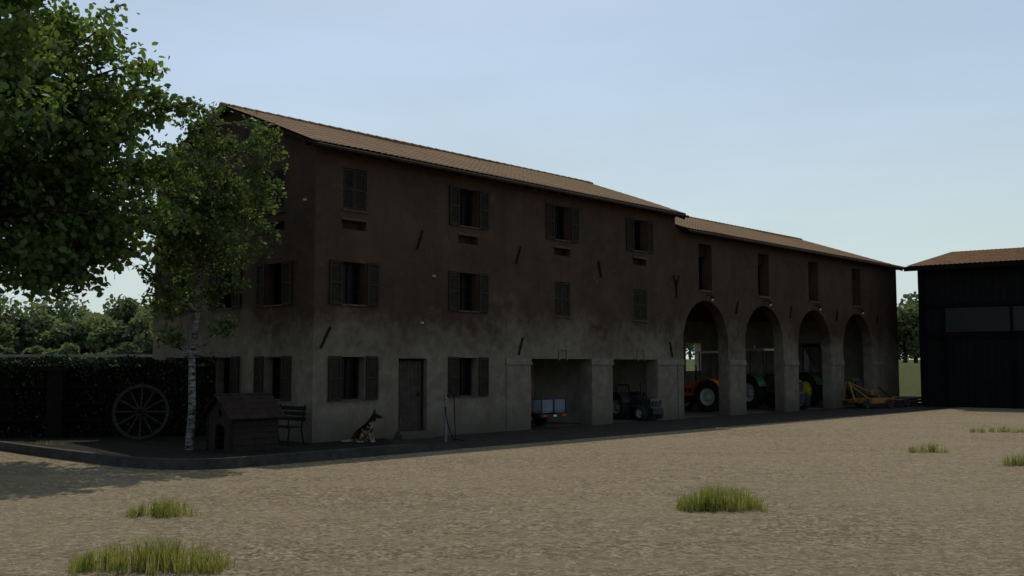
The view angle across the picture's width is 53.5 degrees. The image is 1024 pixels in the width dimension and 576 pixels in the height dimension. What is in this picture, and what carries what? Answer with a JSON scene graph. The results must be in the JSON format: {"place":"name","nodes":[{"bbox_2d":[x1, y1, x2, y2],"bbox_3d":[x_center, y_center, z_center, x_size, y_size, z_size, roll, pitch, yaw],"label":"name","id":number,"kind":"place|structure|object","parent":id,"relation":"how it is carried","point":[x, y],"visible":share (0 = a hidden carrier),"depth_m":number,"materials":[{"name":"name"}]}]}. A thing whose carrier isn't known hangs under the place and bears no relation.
{"place":"outdoors","nodes":[
{"label":"outdoors","id":0,"kind":"place"},
{"bbox_2d":[15,359,920,400],"bbox_3d":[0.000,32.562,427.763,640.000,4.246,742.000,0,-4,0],"label":"hill","id":1,"kind":"structure","parent":0,"point":[909,379],"depth_m":68.11,"materials":[{"name":"green plant"}]},
{"bbox_2d":[0,291,919,365],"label":"distant trees","id":2,"kind":"object","parent":1,"relation":"on","point":[123,326],"visible":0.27,"depth_m":77.98,"materials":[{"name":"green plant"}]},
{"bbox_2d":[0,402,1023,575],"bbox_3d":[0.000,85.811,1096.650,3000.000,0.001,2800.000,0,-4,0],"label":"ground","id":3,"kind":"structure","parent":0,"point":[771,447],"depth_m":14.35,"materials":[{"name":"beige gravel"}]},
{"bbox_2d":[0,354,152,365],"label":"guard rail","id":4,"kind":"object","parent":3,"relation":"on","point":[4,356],"visible":0.2,"depth_m":59.81,"materials":[{"name":"metal"}]},
{"bbox_2d":[0,0,203,302],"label":"maple tree","id":5,"kind":"object","parent":3,"relation":"on","point":[62,224],"visible":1,"depth_m":21.58,"materials":[{"name":"green plant"}]},
{"bbox_2d":[67,532,238,575],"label":"grass tuft","id":6,"kind":"object","parent":3,"relation":"on","point":[171,561],"visible":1,"depth_m":9.89,"materials":[{"name":"green plant"}]},
{"bbox_2d":[122,495,203,518],"bbox_3d":[-4.668,2.905,13.570,1.092,0.275,0.579,0,-4,0],"label":"grass tuft","id":7,"kind":"object","parent":3,"relation":"on","point":[158,510],"visible":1,"depth_m":13.52,"materials":[{"name":"green plant"}]},
{"bbox_2d":[0,435,395,458],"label":"planting bed","id":8,"kind":"object","parent":3,"relation":"on","point":[163,447],"visible":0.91,"depth_m":24.86,"materials":[{"name":"soil"}]},
{"bbox_2d":[31,440,64,444],"bbox_3d":[-11.525,3.831,25.126,1.045,0.190,0.429,1,-4,-10],"label":"grass tuft","id":9,"kind":"object","parent":8,"relation":"on","point":[45,443],"visible":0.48,"depth_m":25.08,"materials":[{"name":"green plant"}]},
{"bbox_2d":[0,368,170,437],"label":"garden fence","id":10,"kind":"object","parent":8,"relation":"on","point":[56,402],"visible":0.88,"depth_m":27.54,"materials":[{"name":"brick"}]},
{"bbox_2d":[0,352,216,436],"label":"hedge","id":11,"kind":"object","parent":8,"relation":"on","point":[152,372],"visible":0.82,"depth_m":28.19,"materials":[{"name":"green plant"}]},
{"bbox_2d":[112,384,169,439],"bbox_3d":[-9.800,3.272,26.811,1.481,1.478,0.380,0,-4,0],"label":"wagon wheel","id":12,"kind":"object","parent":8,"relation":"on","point":[140,411],"visible":1,"depth_m":26.80,"materials":[{"name":"brown wood"}]},
{"bbox_2d":[126,96,289,449],"bbox_3d":[-7.302,-0.295,23.872,4.068,8.335,3.123,0,-4,0],"label":"birch tree","id":13,"kind":"object","parent":8,"relation":"on","point":[207,244],"visible":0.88,"depth_m":23.77,"materials":[{"name":"green plant"}]},
{"bbox_2d":[199,392,286,452],"bbox_3d":[-6.253,3.101,23.617,1.320,1.315,1.530,-4,-6,42],"label":"doghouse","id":14,"kind":"object","parent":8,"relation":"on","point":[245,422],"visible":1,"depth_m":23.32,"materials":[{"name":"brown wood"}]},
{"bbox_2d":[278,404,305,445],"bbox_3d":[-5.678,3.395,25.263,1.200,0.988,0.559,-4,-6,42],"label":"garden bench","id":15,"kind":"object","parent":8,"relation":"on","point":[296,413],"visible":0.62,"depth_m":25.16,"materials":[{"name":"wood"}]},
{"bbox_2d":[341,409,382,441],"bbox_3d":[-3.838,3.543,26.127,1.078,0.904,0.440,-1,-4,10],"label":"dog","id":16,"kind":"object","parent":8,"relation":"on","point":[363,432],"visible":0.89,"depth_m":26.01},
{"bbox_2d":[0,441,457,469],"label":"concrete kerb","id":17,"kind":"structure","parent":3,"relation":"on","point":[173,463],"depth_m":20.95,"materials":[{"name":"grey concrete"}]},
{"bbox_2d":[147,102,688,442],"bbox_3d":[-2.460,-0.091,34.819,9.160,9.489,17.146,-4,-6,42],"label":"farmhouse","id":18,"kind":"object","parent":3,"relation":"on","point":[402,288],"visible":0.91,"depth_m":29.38,"materials":[{"name":"paint"}]},
{"bbox_2d":[182,190,639,398],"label":"windows","id":19,"kind":"structure","parent":18,"relation":"in","point":[351,272],"depth_m":28.97,"materials":[{"name":"brown wood"}]},
{"bbox_2d":[398,358,423,430],"bbox_3d":[-2.902,2.972,28.390,0.100,2.000,1.060,-4,-6,42],"label":"door","id":20,"kind":"structure","parent":18,"relation":"in","point":[411,370],"depth_m":28.45,"materials":[{"name":"brown wood"}]},
{"bbox_2d":[676,480,767,512],"bbox_3d":[2.895,2.877,14.210,1.333,0.428,0.830,0,-4,0],"label":"grass tuft","id":21,"kind":"object","parent":3,"relation":"on","point":[709,502],"visible":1,"depth_m":14.05,"materials":[{"name":"green plant"}]},
{"bbox_2d":[675,216,903,418],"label":"barn","id":22,"kind":"structure","parent":3,"relation":"on","point":[740,289],"depth_m":46.52,"materials":[{"name":"brick"}]},
{"bbox_2d":[905,442,949,452],"bbox_3d":[9.602,3.658,23.493,0.956,0.286,0.497,0,-4,0],"label":"grass tuft","id":23,"kind":"object","parent":3,"relation":"on","point":[932,447],"visible":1,"depth_m":23.45,"materials":[{"name":"green plant"}]},
{"bbox_2d":[904,247,1023,408],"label":"machine shed","id":24,"kind":"structure","parent":3,"relation":"on","point":[971,319],"depth_m":48.78,"materials":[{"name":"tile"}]},
{"bbox_2d":[943,305,1023,408],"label":"doors","id":25,"kind":"structure","parent":24,"relation":"in","point":[974,319],"depth_m":48.38,"materials":[{"name":"grey metal"}]},
{"bbox_2d":[965,425,1023,432],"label":"grass tuft","id":26,"kind":"object","parent":3,"relation":"on","point":[1017,430],"visible":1,"depth_m":30.50,"materials":[{"name":"green plant"}]},
{"bbox_2d":[999,453,1023,466],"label":"grass tuft","id":27,"kind":"object","parent":3,"relation":"on","point":[1007,463],"visible":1,"depth_m":20.34,"materials":[{"name":"green plant"}]},
{"bbox_2d":[0,0,1023,359],"label":"sky","id":28,"kind":"structure","parent":0,"point":[888,131],"materials":[{"name":"blue"}]},
{"bbox_2d":[388,405,957,448],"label":"pavement","id":29,"kind":"structure","parent":0,"point":[532,435],"depth_m":32.84,"materials":[{"name":"concrete"}]},
{"bbox_2d":[444,390,464,441],"bbox_3d":[-1.590,3.376,26.847,0.533,1.361,0.463,3,-5,-35],"label":"standpipe","id":30,"kind":"object","parent":29,"relation":"on","point":[445,419],"visible":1,"depth_m":26.78,"materials":[{"name":"metal"}]},
{"bbox_2d":[841,382,910,408],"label":"orange mower","id":31,"kind":"object","parent":29,"relation":"on","point":[872,397],"visible":0.98,"depth_m":47.58,"materials":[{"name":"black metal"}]},
{"bbox_2d":[883,396,920,406],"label":"wooden pallet","id":32,"kind":"object","parent":29,"relation":"on","point":[914,400],"visible":0.5,"depth_m":50.30,"materials":[{"name":"brown wood"}]},
{"bbox_2d":[531,402,854,427],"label":"barn floor","id":33,"kind":"structure","parent":0,"point":[695,411],"depth_m":42.40,"materials":[{"name":"grey concrete"}]},
{"bbox_2d":[531,398,566,425],"bbox_3d":[0.235,3.798,33.349,2.977,1.492,1.400,-4,-6,42],"label":"farm trailer","id":34,"kind":"object","parent":33,"relation":"on","point":[543,410],"visible":0.52,"depth_m":32.40,"materials":[{"name":"metal"}]},
{"bbox_2d":[613,378,663,420],"bbox_3d":[4.638,4.110,37.598,1.210,1.561,2.411,3,-5,-30],"label":"tractor","id":35,"kind":"object","parent":33,"relation":"on","point":[640,405],"visible":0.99,"depth_m":37.39,"materials":[{"name":"metal"}]},
{"bbox_2d":[684,351,718,411],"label":"orange tractor","id":36,"kind":"object","parent":33,"relation":"on","point":[703,394],"visible":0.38,"depth_m":43.98,"materials":[{"name":"metal"}]},
{"bbox_2d":[745,345,810,409],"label":"green tractor","id":37,"kind":"object","parent":33,"relation":"on","point":[760,388],"visible":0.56,"depth_m":46.79,"materials":[{"name":"metal"}]},
{"bbox_2d":[799,343,867,406],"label":"cab tractor","id":38,"kind":"object","parent":33,"relation":"on","point":[813,385],"visible":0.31,"depth_m":49.78,"materials":[{"name":"metal"}]}
]}

